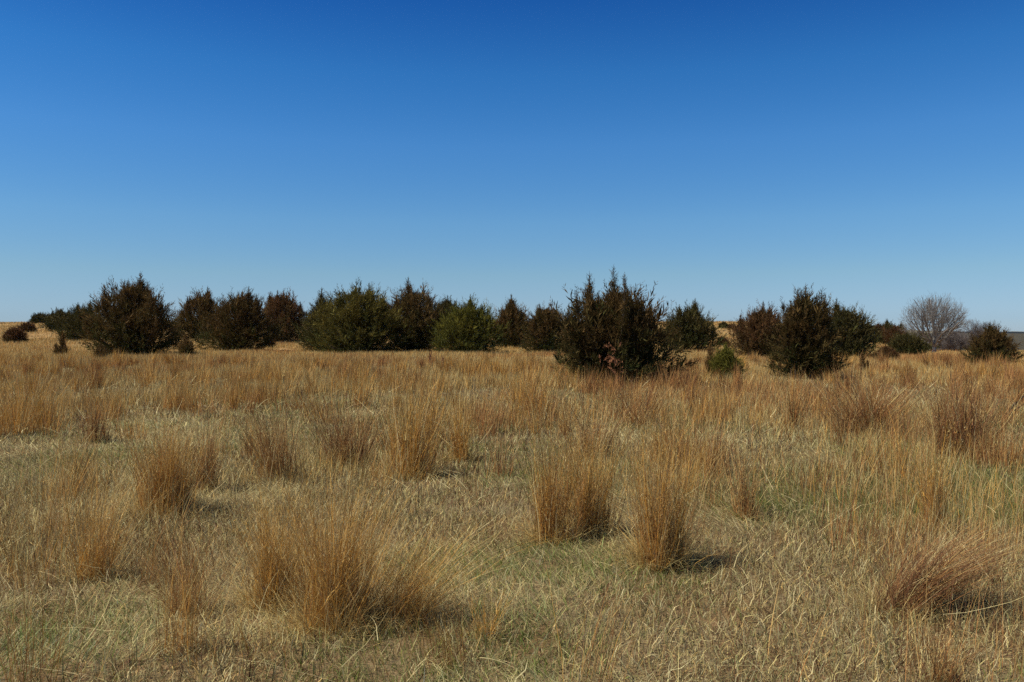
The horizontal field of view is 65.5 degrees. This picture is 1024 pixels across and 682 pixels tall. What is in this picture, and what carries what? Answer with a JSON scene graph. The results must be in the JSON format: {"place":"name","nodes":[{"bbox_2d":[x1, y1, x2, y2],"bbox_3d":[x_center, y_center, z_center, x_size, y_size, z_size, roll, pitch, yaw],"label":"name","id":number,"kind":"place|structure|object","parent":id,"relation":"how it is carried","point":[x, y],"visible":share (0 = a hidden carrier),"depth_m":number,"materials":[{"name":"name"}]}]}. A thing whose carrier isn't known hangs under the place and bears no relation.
{"place":"outdoors","nodes":[
{"label":"outdoors","id":0,"kind":"place"},
{"bbox_2d":[0,322,1023,681],"bbox_3d":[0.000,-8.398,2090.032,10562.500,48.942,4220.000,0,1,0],"label":"ground","id":1,"kind":"structure","parent":0,"point":[402,666],"depth_m":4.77,"materials":[{"name":"beige plant"}]},
{"bbox_2d":[1,324,29,342],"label":"juniper shrub","id":2,"kind":"object","parent":1,"relation":"on","point":[14,334],"visible":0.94,"depth_m":80.92,"materials":[{"name":"brown plant"}]},
{"bbox_2d":[17,321,38,331],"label":"juniper shrub","id":3,"kind":"object","parent":1,"relation":"on","point":[28,326],"visible":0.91,"depth_m":103.76,"materials":[{"name":"brown plant"}]},
{"bbox_2d":[0,362,74,423],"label":"bunchgrass","id":4,"kind":"object","parent":1,"relation":"on","point":[18,394],"visible":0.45,"depth_m":13.84,"materials":[{"name":"brown plant"}]},
{"bbox_2d":[29,311,47,323],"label":"juniper shrub","id":5,"kind":"object","parent":1,"relation":"on","point":[37,317],"visible":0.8,"depth_m":133.68,"materials":[{"name":"green plant"}]},
{"bbox_2d":[38,308,69,330],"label":"juniper tree","id":6,"kind":"object","parent":1,"relation":"on","point":[47,324],"visible":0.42,"depth_m":106.62,"materials":[{"name":"green plant"}]},
{"bbox_2d":[51,331,69,353],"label":"juniper sapling","id":7,"kind":"object","parent":1,"relation":"on","point":[63,348],"visible":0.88,"depth_m":52.85,"materials":[{"name":"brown plant"}]},
{"bbox_2d":[46,300,106,340],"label":"juniper tree","id":8,"kind":"object","parent":1,"relation":"on","point":[70,324],"visible":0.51,"depth_m":84.51,"materials":[{"name":"green plant"}]},
{"bbox_2d":[13,464,166,589],"bbox_3d":[-2.765,1.193,5.204,1.012,0.892,0.793,0,1,0],"label":"bunchgrass","id":9,"kind":"object","parent":1,"relation":"on","point":[100,552],"visible":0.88,"depth_m":5.18,"materials":[{"name":"brown plant"}]},
{"bbox_2d":[68,390,123,443],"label":"bunchgrass","id":10,"kind":"object","parent":1,"relation":"on","point":[96,430],"visible":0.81,"depth_m":11.48,"materials":[{"name":"brown plant"}]},
{"bbox_2d":[92,343,111,357],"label":"juniper sapling","id":11,"kind":"object","parent":1,"relation":"on","point":[100,349],"visible":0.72,"depth_m":44.09,"materials":[{"name":"green plant"}]},
{"bbox_2d":[71,271,194,355],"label":"juniper tree","id":12,"kind":"object","parent":1,"relation":"on","point":[134,320],"visible":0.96,"depth_m":52.44,"materials":[{"name":"green plant"}]},
{"bbox_2d":[88,403,236,521],"bbox_3d":[-3.093,1.050,6.939,1.304,1.153,1.158,0,1,38],"label":"bunchgrass","id":13,"kind":"object","parent":1,"relation":"on","point":[182,480],"visible":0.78,"depth_m":6.87,"materials":[{"name":"brown plant"}]},
{"bbox_2d":[72,510,284,621],"bbox_3d":[-1.914,1.316,4.577,1.185,0.596,0.907,0,1,-32],"label":"bunchgrass","id":14,"kind":"object","parent":1,"relation":"on","point":[173,592],"visible":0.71,"depth_m":4.58,"materials":[{"name":"brown plant"}]},
{"bbox_2d":[177,333,197,355],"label":"juniper sapling","id":15,"kind":"object","parent":1,"relation":"on","point":[186,346],"visible":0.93,"depth_m":48.26,"materials":[{"name":"green plant"}]},
{"bbox_2d":[169,286,222,338],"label":"juniper tree","id":16,"kind":"object","parent":1,"relation":"on","point":[200,303],"visible":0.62,"depth_m":86.57,"materials":[{"name":"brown plant"}]},
{"bbox_2d":[177,405,247,493],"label":"bunchgrass","id":17,"kind":"object","parent":1,"relation":"on","point":[208,465],"visible":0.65,"depth_m":7.84,"materials":[{"name":"brown plant"}]},
{"bbox_2d":[188,286,285,351],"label":"juniper tree","id":18,"kind":"object","parent":1,"relation":"on","point":[236,322],"visible":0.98,"depth_m":63.90,"materials":[{"name":"green plant"}]},
{"bbox_2d":[134,453,369,621],"bbox_3d":[-1.452,1.156,4.718,1.355,1.028,1.241,0,1,0],"label":"bunchgrass","id":19,"kind":"object","parent":1,"relation":"on","point":[270,557],"visible":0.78,"depth_m":4.65,"materials":[{"name":"brown plant"}]},
{"bbox_2d":[210,388,337,486],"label":"bunchgrass","id":20,"kind":"object","parent":1,"relation":"on","point":[278,444],"visible":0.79,"depth_m":8.40,"materials":[{"name":"brown plant"}]},
{"bbox_2d":[258,287,309,342],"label":"juniper tree","id":21,"kind":"object","parent":1,"relation":"on","point":[284,307],"visible":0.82,"depth_m":81.68,"materials":[{"name":"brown plant"}]},
{"bbox_2d":[294,288,348,351],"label":"juniper tree","id":22,"kind":"object","parent":1,"relation":"on","point":[308,331],"visible":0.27,"depth_m":63.67,"materials":[{"name":"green plant"}]},
{"bbox_2d":[190,442,472,657],"bbox_3d":[-0.904,1.097,4.396,1.490,1.136,1.116,0,1,0],"label":"bunchgrass","id":23,"kind":"object","parent":1,"relation":"on","point":[333,587],"visible":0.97,"depth_m":4.33,"materials":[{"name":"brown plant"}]},
{"bbox_2d":[263,381,402,468],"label":"bunchgrass","id":24,"kind":"object","parent":1,"relation":"on","point":[346,441],"visible":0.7,"depth_m":9.53,"materials":[{"name":"brown plant"}]},
{"bbox_2d":[304,277,414,352],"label":"juniper tree","id":25,"kind":"object","parent":1,"relation":"on","point":[361,320],"visible":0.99,"depth_m":58.97,"materials":[{"name":"green plant"}]},
{"bbox_2d":[342,365,468,482],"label":"bunchgrass","id":26,"kind":"object","parent":1,"relation":"on","point":[412,449],"visible":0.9,"depth_m":8.79,"materials":[{"name":"brown plant"}]},
{"bbox_2d":[382,277,450,351],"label":"juniper tree","id":27,"kind":"object","parent":1,"relation":"on","point":[420,308],"visible":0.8,"depth_m":61.91,"materials":[{"name":"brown plant"}]},
{"bbox_2d":[302,497,546,639],"bbox_3d":[-0.425,1.295,4.571,1.577,0.732,1.247,0,1,0],"label":"bunchgrass","id":28,"kind":"object","parent":1,"relation":"on","point":[409,605],"visible":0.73,"depth_m":4.45,"materials":[{"name":"brown plant"}]},
{"bbox_2d":[399,363,464,441],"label":"bunchgrass","id":29,"kind":"object","parent":1,"relation":"on","point":[438,409],"visible":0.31,"depth_m":11.52,"materials":[{"name":"brown plant"}]},
{"bbox_2d":[433,295,460,347],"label":"juniper tree","id":30,"kind":"object","parent":1,"relation":"on","point":[447,303],"visible":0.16,"depth_m":69.86,"materials":[{"name":"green plant"}]},
{"bbox_2d":[429,384,493,464],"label":"bunchgrass","id":31,"kind":"object","parent":1,"relation":"on","point":[458,440],"visible":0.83,"depth_m":9.84,"materials":[{"name":"brown plant"}]},
{"bbox_2d":[426,292,510,352],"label":"juniper tree","id":32,"kind":"object","parent":1,"relation":"on","point":[470,325],"visible":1,"depth_m":58.75,"materials":[{"name":"green plant"}]},
{"bbox_2d":[433,547,556,642],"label":"bunchgrass","id":33,"kind":"object","parent":1,"relation":"on","point":[484,626],"visible":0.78,"depth_m":4.21,"materials":[{"name":"brown plant"}]},
{"bbox_2d":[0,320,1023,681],"bbox_3d":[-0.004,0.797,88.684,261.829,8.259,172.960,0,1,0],"label":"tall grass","id":34,"kind":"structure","parent":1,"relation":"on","point":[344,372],"depth_m":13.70,"materials":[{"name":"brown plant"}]},
{"bbox_2d":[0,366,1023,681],"bbox_3d":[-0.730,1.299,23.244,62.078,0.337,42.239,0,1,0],"label":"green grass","id":35,"kind":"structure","parent":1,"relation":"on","point":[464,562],"depth_m":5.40,"materials":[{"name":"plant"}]},
{"bbox_2d":[491,294,532,347],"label":"juniper tree","id":36,"kind":"object","parent":1,"relation":"on","point":[512,313],"visible":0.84,"depth_m":69.44,"materials":[{"name":"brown plant"}]},
{"bbox_2d":[448,358,584,420],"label":"bunchgrass","id":37,"kind":"object","parent":1,"relation":"on","point":[532,391],"visible":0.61,"depth_m":14.66,"materials":[{"name":"brown plant"}]},
{"bbox_2d":[514,301,567,353],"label":"juniper tree","id":38,"kind":"object","parent":1,"relation":"on","point":[542,328],"visible":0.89,"depth_m":58.40,"materials":[{"name":"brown plant"}]},
{"bbox_2d":[483,405,604,549],"bbox_3d":[0.271,1.033,6.166,0.991,1.193,0.872,0,1,0],"label":"bunchgrass","id":39,"kind":"object","parent":1,"relation":"on","point":[551,517],"visible":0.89,"depth_m":6.09,"materials":[{"name":"brown plant"}]},
{"bbox_2d":[539,405,646,542],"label":"bunchgrass","id":40,"kind":"object","parent":1,"relation":"on","point":[595,515],"visible":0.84,"depth_m":6.28,"materials":[{"name":"brown plant"}]},
{"bbox_2d":[543,395,649,459],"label":"bunchgrass","id":41,"kind":"object","parent":1,"relation":"on","point":[599,436],"visible":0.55,"depth_m":10.16,"materials":[{"name":"brown plant"}]},
{"bbox_2d":[549,265,703,385],"bbox_3d":[3.437,-0.381,23.569,4.667,3.838,3.997,0,1,0],"label":"juniper tree","id":42,"kind":"object","parent":1,"relation":"on","point":[616,330],"visible":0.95,"depth_m":22.90,"materials":[{"name":"green plant"}]},
{"bbox_2d":[591,369,703,427],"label":"bunchgrass","id":43,"kind":"object","parent":1,"relation":"on","point":[642,411],"visible":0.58,"depth_m":13.47,"materials":[{"name":"brown plant"}]},
{"bbox_2d":[581,386,757,580],"bbox_3d":[1.016,0.972,5.483,1.172,1.486,1.023,0,1,38],"label":"bunchgrass","id":44,"kind":"object","parent":1,"relation":"on","point":[662,532],"visible":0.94,"depth_m":5.41,"materials":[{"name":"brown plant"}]},
{"bbox_2d":[606,403,734,466],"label":"bunchgrass","id":45,"kind":"object","parent":1,"relation":"on","point":[661,439],"visible":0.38,"depth_m":9.75,"materials":[{"name":"brown plant"}]},
{"bbox_2d":[657,299,735,350],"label":"juniper tree","id":46,"kind":"object","parent":1,"relation":"on","point":[695,328],"visible":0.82,"depth_m":62.94,"materials":[{"name":"green plant"}]},
{"bbox_2d":[704,343,714,377],"bbox_3d":[6.690,0.698,27.007,0.518,1.296,0.552,1,1,44],"label":"juniper sapling","id":47,"kind":"object","parent":1,"relation":"on","point":[710,352],"visible":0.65,"depth_m":26.96,"materials":[{"name":"brown plant"}]},
{"bbox_2d":[686,396,748,477],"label":"bunchgrass","id":48,"kind":"object","parent":1,"relation":"on","point":[717,452],"visible":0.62,"depth_m":8.83,"materials":[{"name":"brown plant"}]},
{"bbox_2d":[718,322,728,327],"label":"juniper shrub","id":49,"kind":"object","parent":1,"relation":"on","point":[722,324],"visible":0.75,"depth_m":111.02,"materials":[{"name":"green plant"}]},
{"bbox_2d":[716,338,730,346],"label":"juniper shrub","id":50,"kind":"object","parent":1,"relation":"on","point":[724,340],"visible":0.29,"depth_m":72.97,"materials":[{"name":"brown plant"}]},
{"bbox_2d":[705,342,746,380],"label":"juniper shrub","id":51,"kind":"object","parent":1,"relation":"on","point":[724,360],"visible":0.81,"depth_m":26.01,"materials":[{"name":"green plant"}]},
{"bbox_2d":[708,418,789,520],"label":"bunchgrass","id":52,"kind":"object","parent":1,"relation":"on","point":[743,503],"visible":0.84,"depth_m":6.80,"materials":[{"name":"brown plant"}]},
{"bbox_2d":[723,298,784,357],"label":"juniper tree","id":53,"kind":"object","parent":1,"relation":"on","point":[754,329],"visible":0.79,"depth_m":47.63,"materials":[{"name":"brown plant"}]},
{"bbox_2d":[768,359,783,372],"bbox_3d":[10.093,0.947,30.534,0.700,0.799,0.583,0,1,0],"label":"juniper sapling","id":54,"kind":"object","parent":1,"relation":"on","point":[772,364],"visible":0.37,"depth_m":30.50,"materials":[{"name":"green plant"}]},
{"bbox_2d":[770,375,826,429],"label":"bunchgrass","id":55,"kind":"object","parent":1,"relation":"on","point":[792,412],"visible":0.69,"depth_m":13.05,"materials":[{"name":"brown plant"}]},
{"bbox_2d":[758,283,851,378],"bbox_3d":[10.429,-0.331,28.177,3.094,3.507,2.966,1,1,40],"label":"juniper tree","id":56,"kind":"object","parent":1,"relation":"on","point":[807,341],"visible":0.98,"depth_m":27.69,"materials":[{"name":"green plant"}]},
{"bbox_2d":[827,298,881,357],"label":"juniper tree","id":57,"kind":"object","parent":1,"relation":"on","point":[856,334],"visible":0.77,"depth_m":45.94,"materials":[{"name":"green plant"}]},
{"bbox_2d":[858,352,869,369],"bbox_3d":[14.436,0.876,32.645,0.477,0.841,0.475,0,1,34],"label":"juniper sapling","id":58,"kind":"object","parent":1,"relation":"on","point":[862,360],"visible":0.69,"depth_m":32.63,"materials":[{"name":"green plant"}]},
{"bbox_2d":[777,367,956,439],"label":"bunchgrass","id":59,"kind":"object","parent":1,"relation":"on","point":[861,408],"visible":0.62,"depth_m":12.06,"materials":[{"name":"brown plant"}]},
{"bbox_2d":[866,322,884,342],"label":"juniper tree","id":60,"kind":"object","parent":1,"relation":"on","point":[876,334],"visible":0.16,"depth_m":104.18,"materials":[{"name":"green plant"}]},
{"bbox_2d":[874,323,888,343],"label":"juniper tree","id":61,"kind":"object","parent":1,"relation":"on","point":[880,327],"visible":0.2,"depth_m":108.49,"materials":[{"name":"green plant"}]},
{"bbox_2d":[869,345,901,360],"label":"juniper shrub","id":62,"kind":"object","parent":1,"relation":"on","point":[888,349],"visible":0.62,"depth_m":44.24,"materials":[{"name":"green plant"}]},
{"bbox_2d":[882,320,898,343],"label":"juniper tree","id":63,"kind":"object","parent":1,"relation":"on","point":[886,324],"visible":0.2,"depth_m":112.65,"materials":[{"name":"green plant"}]},
{"bbox_2d":[882,323,905,344],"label":"juniper tree","id":64,"kind":"object","parent":1,"relation":"on","point":[894,329],"visible":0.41,"depth_m":104.75,"materials":[{"name":"green plant"}]},
{"bbox_2d":[877,329,932,354],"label":"juniper tree","id":65,"kind":"object","parent":1,"relation":"on","point":[905,343],"visible":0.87,"depth_m":53.45,"materials":[{"name":"green plant"}]},
{"bbox_2d":[819,506,1023,627],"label":"bunchgrass","id":66,"kind":"object","parent":1,"relation":"on","point":[919,581],"visible":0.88,"depth_m":4.46,"materials":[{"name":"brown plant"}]},
{"bbox_2d":[912,330,942,350],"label":"juniper tree","id":67,"kind":"object","parent":1,"relation":"on","point":[929,338],"visible":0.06,"depth_m":112.39,"materials":[{"name":"plant"}]},
{"bbox_2d":[855,601,1001,681],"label":"bunchgrass","id":68,"kind":"object","parent":1,"relation":"on","point":[938,668],"visible":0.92,"depth_m":3.60,"materials":[{"name":"brown plant"}]},
{"bbox_2d":[899,292,970,351],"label":"bare tree","id":69,"kind":"object","parent":1,"relation":"on","point":[930,312],"visible":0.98,"depth_m":91.05,"materials":[{"name":"grey plant"}]},
{"bbox_2d":[884,417,988,534],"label":"bunchgrass","id":70,"kind":"object","parent":1,"relation":"on","point":[937,494],"visible":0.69,"depth_m":6.23,"materials":[{"name":"brown plant"}]},
{"bbox_2d":[935,331,951,350],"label":"bare shrub","id":71,"kind":"object","parent":1,"relation":"on","point":[942,347],"visible":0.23,"depth_m":117.92,"materials":[{"name":"brown plant"}]},
{"bbox_2d":[942,328,967,350],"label":"bare shrub","id":72,"kind":"object","parent":1,"relation":"on","point":[949,342],"visible":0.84,"depth_m":111.49,"materials":[{"name":"grey plant"}]},
{"bbox_2d":[894,366,1023,462],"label":"bunchgrass","id":73,"kind":"object","parent":1,"relation":"on","point":[960,415],"visible":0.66,"depth_m":9.83,"materials":[{"name":"brown plant"}]},
{"bbox_2d":[959,319,981,349],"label":"bare shrub","id":74,"kind":"object","parent":1,"relation":"on","point":[972,329],"visible":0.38,"depth_m":115.25,"materials":[{"name":"grey plant"}]},
{"bbox_2d":[958,321,1023,364],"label":"juniper tree","id":75,"kind":"object","parent":1,"relation":"on","point":[991,340],"visible":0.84,"depth_m":36.64,"materials":[{"name":"green plant"}]},
{"bbox_2d":[976,321,1005,337],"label":"bare shrub","id":76,"kind":"object","parent":1,"relation":"on","point":[986,324],"visible":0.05,"depth_m":114.28,"materials":[{"name":"grey plant"}]},
{"bbox_2d":[0,0,1023,331],"label":"sky","id":77,"kind":"structure","parent":0,"point":[726,155],"materials":[{"name":"blue"}]},
{"bbox_2d":[909,330,1023,332],"bbox_3d":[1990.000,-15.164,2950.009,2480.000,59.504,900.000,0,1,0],"label":"hills","id":78,"kind":"structure","parent":0,"point":[976,332],"depth_m":3055.32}
]}

